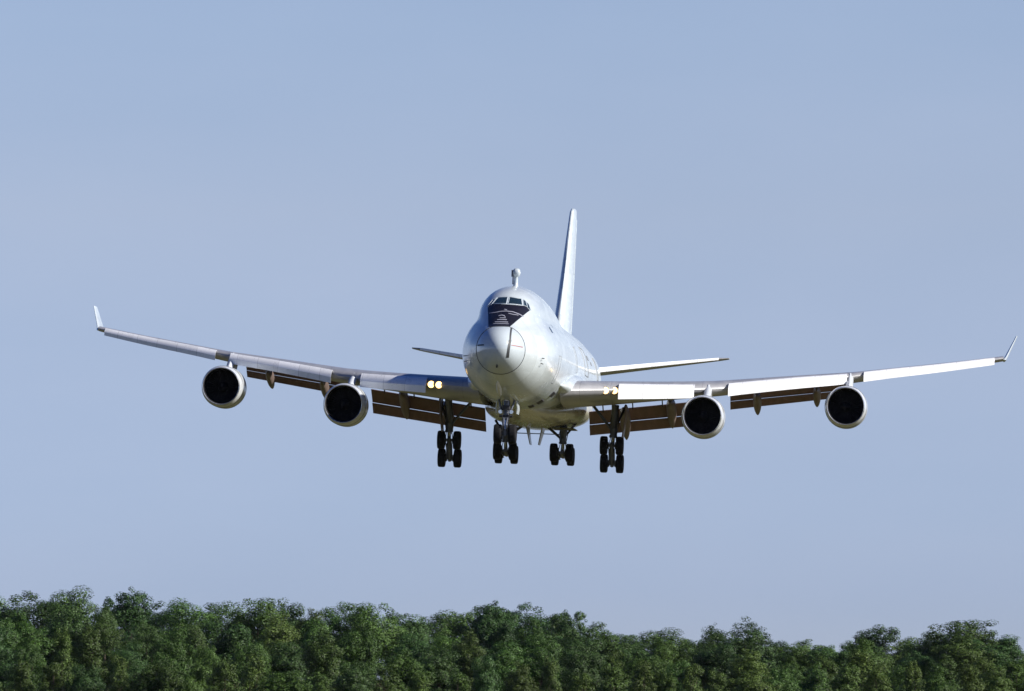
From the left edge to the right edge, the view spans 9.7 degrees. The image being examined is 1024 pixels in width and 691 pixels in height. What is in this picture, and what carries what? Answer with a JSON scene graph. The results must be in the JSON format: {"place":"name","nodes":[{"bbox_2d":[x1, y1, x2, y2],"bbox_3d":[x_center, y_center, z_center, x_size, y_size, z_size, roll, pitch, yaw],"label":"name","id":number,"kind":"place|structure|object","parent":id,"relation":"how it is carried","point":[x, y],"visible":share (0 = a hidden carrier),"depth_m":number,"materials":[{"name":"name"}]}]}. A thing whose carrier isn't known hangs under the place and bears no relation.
{"place":"outdoors","nodes":[
{"label":"outdoors","id":0,"kind":"place"},
{"bbox_2d":[0,0,1023,679],"label":"sky","id":1,"kind":"structure","parent":0,"point":[773,188],"materials":[{"name":"blue"}]},
{"bbox_2d":[94,208,1017,472],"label":"cargo jet","id":2,"kind":"object","parent":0,"point":[528,359],"visible":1,"depth_m":398.12,"materials":[{"name":"white paint"}]},
{"bbox_3d":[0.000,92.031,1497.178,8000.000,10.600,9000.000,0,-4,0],"label":"ground","id":3,"kind":"structure","parent":0,"visible":0},
{"bbox_2d":[0,627,15,690],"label":"broadleaf tree","id":4,"kind":"object","parent":3,"relation":"on","point":[4,658],"visible":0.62,"depth_m":667.15,"materials":[{"name":"green plant"}]},
{"bbox_2d":[8,660,35,690],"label":"broadleaf tree","id":5,"kind":"object","parent":3,"relation":"on","point":[24,683],"visible":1,"depth_m":594.44,"materials":[{"name":"green plant"}]},
{"bbox_2d":[3,639,47,690],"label":"broadleaf tree","id":6,"kind":"object","parent":3,"relation":"on","point":[36,675],"visible":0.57,"depth_m":650.18,"materials":[{"name":"green plant"}]},
{"bbox_2d":[0,610,54,688],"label":"broadleaf tree","id":7,"kind":"object","parent":3,"relation":"on","point":[28,633],"visible":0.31,"depth_m":740.83,"materials":[{"name":"green plant"}]},
{"bbox_2d":[0,590,60,643],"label":"broadleaf tree","id":8,"kind":"object","parent":3,"relation":"on","point":[40,610],"visible":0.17,"depth_m":786.99,"materials":[{"name":"green plant"}]},
{"bbox_2d":[37,662,70,690],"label":"broadleaf tree","id":9,"kind":"object","parent":3,"relation":"on","point":[52,671],"visible":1,"depth_m":592.16,"materials":[{"name":"green plant"}]},
{"bbox_2d":[47,626,78,690],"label":"broadleaf tree","id":10,"kind":"object","parent":3,"relation":"on","point":[64,642],"visible":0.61,"depth_m":658.06,"materials":[{"name":"green plant"}]},
{"bbox_2d":[40,602,93,684],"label":"broadleaf tree","id":11,"kind":"object","parent":3,"relation":"on","point":[75,625],"visible":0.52,"depth_m":743.66,"materials":[{"name":"green plant"}]},
{"bbox_2d":[42,585,99,664],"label":"broadleaf tree","id":12,"kind":"object","parent":3,"relation":"on","point":[68,599],"visible":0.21,"depth_m":778.98,"materials":[{"name":"green plant"}]},
{"bbox_2d":[62,663,105,690],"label":"broadleaf tree","id":13,"kind":"object","parent":3,"relation":"on","point":[88,681],"visible":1,"depth_m":589.89,"materials":[{"name":"green plant"}]},
{"bbox_2d":[69,625,111,690],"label":"broadleaf tree","id":14,"kind":"object","parent":3,"relation":"on","point":[87,637],"visible":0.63,"depth_m":658.89,"materials":[{"name":"green plant"}]},
{"bbox_2d":[72,616,131,690],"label":"broadleaf tree","id":15,"kind":"object","parent":3,"relation":"on","point":[109,639],"visible":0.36,"depth_m":740.21,"materials":[{"name":"green plant"}]},
{"bbox_2d":[90,604,122,657],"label":"broadleaf tree","id":16,"kind":"object","parent":3,"relation":"on","point":[106,611],"visible":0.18,"depth_m":773.36,"materials":[{"name":"green plant"}]},
{"bbox_2d":[105,653,129,690],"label":"broadleaf tree","id":17,"kind":"object","parent":3,"relation":"on","point":[119,673],"visible":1,"depth_m":580.66,"materials":[{"name":"green plant"}]},
{"bbox_2d":[101,641,153,690],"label":"broadleaf tree","id":18,"kind":"object","parent":3,"relation":"on","point":[137,665],"visible":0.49,"depth_m":658.91,"materials":[{"name":"green plant"}]},
{"bbox_2d":[103,586,153,678],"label":"broadleaf tree","id":19,"kind":"object","parent":3,"relation":"on","point":[123,613],"visible":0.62,"depth_m":838.70,"materials":[{"name":"green plant"}]},
{"bbox_2d":[124,620,169,687],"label":"broadleaf tree","id":20,"kind":"object","parent":3,"relation":"on","point":[142,639],"visible":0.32,"depth_m":720.59,"materials":[{"name":"green plant"}]},
{"bbox_2d":[128,662,184,690],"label":"broadleaf tree","id":21,"kind":"object","parent":3,"relation":"on","point":[166,679],"visible":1,"depth_m":578.79,"materials":[{"name":"green plant"}]},
{"bbox_2d":[129,600,190,661],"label":"broadleaf tree","id":22,"kind":"object","parent":3,"relation":"on","point":[153,617],"visible":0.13,"depth_m":857.90,"materials":[{"name":"green plant"}]},
{"bbox_2d":[146,626,200,690],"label":"broadleaf tree","id":23,"kind":"object","parent":3,"relation":"on","point":[172,653],"visible":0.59,"depth_m":662.88,"materials":[{"name":"green plant"}]},
{"bbox_2d":[151,597,220,662],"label":"broadleaf tree","id":24,"kind":"object","parent":3,"relation":"on","point":[185,610],"visible":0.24,"depth_m":847.85,"materials":[{"name":"green plant"}]},
{"bbox_2d":[164,621,211,667],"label":"broadleaf tree","id":25,"kind":"object","parent":3,"relation":"on","point":[195,639],"visible":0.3,"depth_m":735.29,"materials":[{"name":"green plant"}]},
{"bbox_2d":[176,658,212,690],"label":"broadleaf tree","id":26,"kind":"object","parent":3,"relation":"on","point":[195,683],"visible":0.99,"depth_m":582.40,"materials":[{"name":"green plant"}]},
{"bbox_2d":[187,645,225,690],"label":"broadleaf tree","id":27,"kind":"object","parent":3,"relation":"on","point":[208,656],"visible":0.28,"depth_m":664.56,"materials":[{"name":"green plant"}]},
{"bbox_2d":[190,600,249,645],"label":"broadleaf tree","id":28,"kind":"object","parent":3,"relation":"on","point":[219,610],"visible":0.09,"depth_m":868.63,"materials":[{"name":"green plant"}]},
{"bbox_2d":[206,658,243,690],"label":"broadleaf tree","id":29,"kind":"object","parent":3,"relation":"on","point":[224,669],"visible":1,"depth_m":575.62,"materials":[{"name":"green plant"}]},
{"bbox_2d":[202,618,253,690],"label":"broadleaf tree","id":30,"kind":"object","parent":3,"relation":"on","point":[224,648],"visible":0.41,"depth_m":736.90,"materials":[{"name":"green plant"}]},
{"bbox_2d":[223,640,273,690],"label":"broadleaf tree","id":31,"kind":"object","parent":3,"relation":"on","point":[240,660],"visible":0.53,"depth_m":671.21,"materials":[{"name":"green plant"}]},
{"bbox_2d":[239,654,267,690],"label":"broadleaf tree","id":32,"kind":"object","parent":3,"relation":"on","point":[256,673],"visible":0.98,"depth_m":589.12,"materials":[{"name":"green plant"}]},
{"bbox_2d":[217,597,291,654],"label":"broadleaf tree","id":33,"kind":"object","parent":3,"relation":"on","point":[259,618],"visible":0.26,"depth_m":847.86,"materials":[{"name":"green plant"}]},
{"bbox_2d":[252,615,302,658],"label":"broadleaf tree","id":34,"kind":"object","parent":3,"relation":"on","point":[283,635],"visible":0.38,"depth_m":744.54,"materials":[{"name":"green plant"}]},
{"bbox_2d":[253,671,312,690],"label":"broadleaf tree","id":35,"kind":"object","parent":3,"relation":"on","point":[291,684],"visible":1,"depth_m":584.13,"materials":[{"name":"green plant"}]},
{"bbox_2d":[265,640,308,690],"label":"broadleaf tree","id":36,"kind":"object","parent":3,"relation":"on","point":[289,662],"visible":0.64,"depth_m":672.62,"materials":[{"name":"green plant"}]},
{"bbox_2d":[273,602,306,678],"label":"broadleaf tree","id":37,"kind":"object","parent":3,"relation":"on","point":[293,618],"visible":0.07,"depth_m":858.14,"materials":[{"name":"green plant"}]},
{"bbox_2d":[291,618,334,687],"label":"broadleaf tree","id":38,"kind":"object","parent":3,"relation":"on","point":[310,628],"visible":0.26,"depth_m":727.08,"materials":[{"name":"green plant"}]},
{"bbox_2d":[300,628,345,690],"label":"broadleaf tree","id":39,"kind":"object","parent":3,"relation":"on","point":[321,660],"visible":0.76,"depth_m":649.02,"materials":[{"name":"green plant"}]},
{"bbox_2d":[312,601,356,639],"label":"broadleaf tree","id":40,"kind":"object","parent":3,"relation":"on","point":[335,622],"visible":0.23,"depth_m":862.55,"materials":[{"name":"green plant"}]},
{"bbox_2d":[329,661,376,690],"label":"broadleaf tree","id":41,"kind":"object","parent":3,"relation":"on","point":[354,679],"visible":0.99,"depth_m":592.10,"materials":[{"name":"green plant"}]},
{"bbox_2d":[332,612,385,690],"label":"broadleaf tree","id":42,"kind":"object","parent":3,"relation":"on","point":[374,627],"visible":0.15,"depth_m":728.70,"materials":[{"name":"green plant"}]},
{"bbox_2d":[335,629,383,689],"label":"broadleaf tree","id":43,"kind":"object","parent":3,"relation":"on","point":[364,649],"visible":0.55,"depth_m":652.29,"materials":[{"name":"green plant"}]},
{"bbox_2d":[332,601,409,690],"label":"broadleaf tree","id":44,"kind":"object","parent":3,"relation":"on","point":[390,634],"visible":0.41,"depth_m":857.75,"materials":[{"name":"green plant"}]},
{"bbox_2d":[372,663,402,690],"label":"broadleaf tree","id":45,"kind":"object","parent":3,"relation":"on","point":[385,683],"visible":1,"depth_m":585.50,"materials":[{"name":"green plant"}]},
{"bbox_2d":[378,612,430,676],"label":"broadleaf tree","id":46,"kind":"object","parent":3,"relation":"on","point":[413,627],"visible":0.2,"depth_m":878.07,"materials":[{"name":"green plant"}]},
{"bbox_2d":[388,632,428,672],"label":"broadleaf tree","id":47,"kind":"object","parent":3,"relation":"on","point":[415,649],"visible":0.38,"depth_m":724.77,"materials":[{"name":"green plant"}]},
{"bbox_2d":[383,648,438,690],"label":"broadleaf tree","id":48,"kind":"object","parent":3,"relation":"on","point":[405,671],"visible":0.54,"depth_m":659.69,"materials":[{"name":"green plant"}]},
{"bbox_2d":[418,648,461,690],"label":"broadleaf tree","id":49,"kind":"object","parent":3,"relation":"on","point":[441,670],"visible":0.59,"depth_m":670.09,"materials":[{"name":"green plant"}]},
{"bbox_2d":[418,632,464,688],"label":"broadleaf tree","id":50,"kind":"object","parent":3,"relation":"on","point":[443,643],"visible":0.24,"depth_m":721.23,"materials":[{"name":"green plant"}]},
{"bbox_2d":[417,609,476,687],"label":"broadleaf tree","id":51,"kind":"object","parent":3,"relation":"on","point":[443,622],"visible":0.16,"depth_m":898.01,"materials":[{"name":"green plant"}]},
{"bbox_2d":[446,672,471,690],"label":"broadleaf tree","id":52,"kind":"object","parent":3,"relation":"on","point":[458,683],"visible":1,"depth_m":585.83,"materials":[{"name":"green plant"}]},
{"bbox_2d":[451,630,486,690],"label":"broadleaf tree","id":53,"kind":"object","parent":3,"relation":"on","point":[469,654],"visible":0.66,"depth_m":675.69,"materials":[{"name":"green plant"}]},
{"bbox_2d":[470,655,501,690],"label":"broadleaf tree","id":54,"kind":"object","parent":3,"relation":"on","point":[488,680],"visible":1,"depth_m":580.30,"materials":[{"name":"green plant"}]},
{"bbox_2d":[464,600,522,653],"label":"broadleaf tree","id":55,"kind":"object","parent":3,"relation":"on","point":[495,612],"visible":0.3,"depth_m":897.99,"materials":[{"name":"green plant"}]},
{"bbox_2d":[473,615,520,668],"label":"broadleaf tree","id":56,"kind":"object","parent":3,"relation":"on","point":[489,637],"visible":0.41,"depth_m":727.99,"materials":[{"name":"green plant"}]},
{"bbox_2d":[474,640,532,690],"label":"broadleaf tree","id":57,"kind":"object","parent":3,"relation":"on","point":[505,658],"visible":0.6,"depth_m":655.64,"materials":[{"name":"green plant"}]},
{"bbox_2d":[502,661,544,690],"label":"broadleaf tree","id":58,"kind":"object","parent":3,"relation":"on","point":[519,681],"visible":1,"depth_m":591.83,"materials":[{"name":"green plant"}]},
{"bbox_2d":[484,602,563,651],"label":"broadleaf tree","id":59,"kind":"object","parent":3,"relation":"on","point":[544,622],"visible":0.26,"depth_m":902.75,"materials":[{"name":"green plant"}]},
{"bbox_2d":[512,617,563,689],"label":"broadleaf tree","id":60,"kind":"object","parent":3,"relation":"on","point":[521,630],"visible":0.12,"depth_m":722.19,"materials":[{"name":"green plant"}]},
{"bbox_2d":[522,635,567,690],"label":"broadleaf tree","id":61,"kind":"object","parent":3,"relation":"on","point":[536,659],"visible":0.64,"depth_m":663.74,"materials":[{"name":"green plant"}]},
{"bbox_2d":[537,655,562,690],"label":"broadleaf tree","id":62,"kind":"object","parent":3,"relation":"on","point":[549,670],"visible":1,"depth_m":595.84,"materials":[{"name":"green plant"}]},
{"bbox_2d":[550,609,587,681],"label":"broadleaf tree","id":63,"kind":"object","parent":3,"relation":"on","point":[570,624],"visible":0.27,"depth_m":898.11,"materials":[{"name":"green plant"}]},
{"bbox_2d":[568,672,592,690],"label":"broadleaf tree","id":64,"kind":"object","parent":3,"relation":"on","point":[579,681],"visible":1,"depth_m":577.41,"materials":[{"name":"green plant"}]},
{"bbox_2d":[556,628,605,684],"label":"broadleaf tree","id":65,"kind":"object","parent":3,"relation":"on","point":[570,647],"visible":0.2,"depth_m":724.56,"materials":[{"name":"green plant"}]},
{"bbox_2d":[553,643,609,690],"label":"broadleaf tree","id":66,"kind":"object","parent":3,"relation":"on","point":[581,662],"visible":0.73,"depth_m":658.15,"materials":[{"name":"green plant"}]},
{"bbox_2d":[579,621,634,663],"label":"broadleaf tree","id":67,"kind":"object","parent":3,"relation":"on","point":[609,644],"visible":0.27,"depth_m":916.98,"materials":[{"name":"green plant"}]},
{"bbox_2d":[596,663,630,690],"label":"broadleaf tree","id":68,"kind":"object","parent":3,"relation":"on","point":[612,676],"visible":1,"depth_m":595.92,"materials":[{"name":"green plant"}]},
{"bbox_2d":[611,646,651,688],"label":"broadleaf tree","id":69,"kind":"object","parent":3,"relation":"on","point":[631,654],"visible":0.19,"depth_m":729.60,"materials":[{"name":"green plant"}]},
{"bbox_2d":[626,660,656,690],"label":"broadleaf tree","id":70,"kind":"object","parent":3,"relation":"on","point":[637,687],"visible":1,"depth_m":570.68,"materials":[{"name":"green plant"}]},
{"bbox_2d":[618,656,668,690],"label":"broadleaf tree","id":71,"kind":"object","parent":3,"relation":"on","point":[656,671],"visible":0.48,"depth_m":653.36,"materials":[{"name":"green plant"}]},
{"bbox_2d":[630,627,696,669],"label":"broadleaf tree","id":72,"kind":"object","parent":3,"relation":"on","point":[671,636],"visible":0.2,"depth_m":848.16,"materials":[{"name":"green plant"}]},
{"bbox_2d":[644,639,684,689],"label":"broadleaf tree","id":73,"kind":"object","parent":3,"relation":"on","point":[665,652],"visible":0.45,"depth_m":746.07,"materials":[{"name":"green plant"}]},
{"bbox_2d":[677,663,705,690],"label":"broadleaf tree","id":74,"kind":"object","parent":3,"relation":"on","point":[692,671],"visible":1,"depth_m":576.64,"materials":[{"name":"green plant"}]},
{"bbox_2d":[684,628,725,688],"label":"broadleaf tree","id":75,"kind":"object","parent":3,"relation":"on","point":[711,641],"visible":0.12,"depth_m":747.86,"materials":[{"name":"green plant"}]},
{"bbox_2d":[690,642,741,690],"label":"broadleaf tree","id":76,"kind":"object","parent":3,"relation":"on","point":[716,661],"visible":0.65,"depth_m":674.84,"materials":[{"name":"green plant"}]},
{"bbox_2d":[704,670,729,690],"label":"broadleaf tree","id":77,"kind":"object","parent":3,"relation":"on","point":[720,679],"visible":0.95,"depth_m":583.89,"materials":[{"name":"green plant"}]},
{"bbox_2d":[700,616,778,672],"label":"broadleaf tree","id":78,"kind":"object","parent":3,"relation":"on","point":[736,632],"visible":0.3,"depth_m":828.73,"materials":[{"name":"green plant"}]},
{"bbox_2d":[714,629,782,673],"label":"broadleaf tree","id":79,"kind":"object","parent":3,"relation":"on","point":[740,643],"visible":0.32,"depth_m":719.03,"materials":[{"name":"green plant"}]},
{"bbox_2d":[724,667,781,690],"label":"broadleaf tree","id":80,"kind":"object","parent":3,"relation":"on","point":[751,684],"visible":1,"depth_m":569.45,"materials":[{"name":"green plant"}]},
{"bbox_2d":[727,648,791,689],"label":"broadleaf tree","id":81,"kind":"object","parent":3,"relation":"on","point":[740,666],"visible":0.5,"depth_m":669.12,"materials":[{"name":"green plant"}]},
{"bbox_2d":[762,668,802,690],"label":"broadleaf tree","id":82,"kind":"object","parent":3,"relation":"on","point":[787,683],"visible":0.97,"depth_m":575.29,"materials":[{"name":"green plant"}]},
{"bbox_2d":[772,646,811,689],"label":"broadleaf tree","id":83,"kind":"object","parent":3,"relation":"on","point":[797,653],"visible":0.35,"depth_m":725.26,"materials":[{"name":"green plant"}]},
{"bbox_2d":[797,661,830,690],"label":"broadleaf tree","id":84,"kind":"object","parent":3,"relation":"on","point":[817,678],"visible":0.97,"depth_m":584.86,"materials":[{"name":"green plant"}]},
{"bbox_2d":[806,655,843,690],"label":"broadleaf tree","id":85,"kind":"object","parent":3,"relation":"on","point":[828,665],"visible":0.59,"depth_m":649.87,"materials":[{"name":"green plant"}]},
{"bbox_2d":[801,647,853,690],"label":"broadleaf tree","id":86,"kind":"object","parent":3,"relation":"on","point":[839,659],"visible":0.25,"depth_m":721.39,"materials":[{"name":"green plant"}]},
{"bbox_2d":[829,663,862,690],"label":"broadleaf tree","id":87,"kind":"object","parent":3,"relation":"on","point":[847,673],"visible":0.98,"depth_m":592.17,"materials":[{"name":"green plant"}]},
{"bbox_2d":[842,649,882,690],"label":"broadleaf tree","id":88,"kind":"object","parent":3,"relation":"on","point":[863,660],"visible":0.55,"depth_m":657.05,"materials":[{"name":"green plant"}]},
{"bbox_2d":[838,624,900,681],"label":"broadleaf tree","id":89,"kind":"object","parent":3,"relation":"on","point":[879,646],"visible":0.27,"depth_m":798.13,"materials":[{"name":"green plant"}]},
{"bbox_2d":[844,637,895,687],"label":"broadleaf tree","id":90,"kind":"object","parent":3,"relation":"on","point":[878,658],"visible":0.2,"depth_m":736.58,"materials":[{"name":"green plant"}]},
{"bbox_2d":[860,663,892,690],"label":"broadleaf tree","id":91,"kind":"object","parent":3,"relation":"on","point":[876,679],"visible":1,"depth_m":575.88,"materials":[{"name":"green plant"}]},
{"bbox_2d":[889,650,935,690],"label":"broadleaf tree","id":92,"kind":"object","parent":3,"relation":"on","point":[925,662],"visible":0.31,"depth_m":724.17,"materials":[{"name":"green plant"}]},
{"bbox_2d":[899,660,925,690],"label":"broadleaf tree","id":93,"kind":"object","parent":3,"relation":"on","point":[909,673],"visible":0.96,"depth_m":590.40,"materials":[{"name":"green plant"}]},
{"bbox_2d":[894,631,948,686],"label":"broadleaf tree","id":94,"kind":"object","parent":3,"relation":"on","point":[907,646],"visible":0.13,"depth_m":768.33,"materials":[{"name":"green plant"}]},
{"bbox_2d":[918,664,961,690],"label":"broadleaf tree","id":95,"kind":"object","parent":3,"relation":"on","point":[935,679],"visible":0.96,"depth_m":584.49,"materials":[{"name":"green plant"}]},
{"bbox_2d":[930,653,961,687],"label":"broadleaf tree","id":96,"kind":"object","parent":3,"relation":"on","point":[951,665],"visible":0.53,"depth_m":662.82,"materials":[{"name":"green plant"}]},
{"bbox_2d":[910,619,1011,674],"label":"broadleaf tree","id":97,"kind":"object","parent":3,"relation":"on","point":[956,634],"visible":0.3,"depth_m":762.43,"materials":[{"name":"green plant"}]},
{"bbox_2d":[929,635,997,686],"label":"broadleaf tree","id":98,"kind":"object","parent":3,"relation":"on","point":[962,656],"visible":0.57,"depth_m":720.44,"materials":[{"name":"green plant"}]},
{"bbox_2d":[954,664,986,690],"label":"broadleaf tree","id":99,"kind":"object","parent":3,"relation":"on","point":[968,675],"visible":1,"depth_m":570.35,"materials":[{"name":"green plant"}]},
{"bbox_2d":[956,636,1023,687],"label":"broadleaf tree","id":100,"kind":"object","parent":3,"relation":"on","point":[999,661],"visible":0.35,"depth_m":725.10,"materials":[{"name":"green plant"}]},
{"bbox_2d":[976,663,1016,690],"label":"broadleaf tree","id":101,"kind":"object","parent":3,"relation":"on","point":[995,681],"visible":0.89,"depth_m":579.35,"materials":[{"name":"green plant"}]},
{"bbox_2d":[1001,658,1023,690],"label":"broadleaf tree","id":102,"kind":"object","parent":3,"relation":"on","point":[1012,668],"visible":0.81,"depth_m":664.14,"materials":[{"name":"green plant"}]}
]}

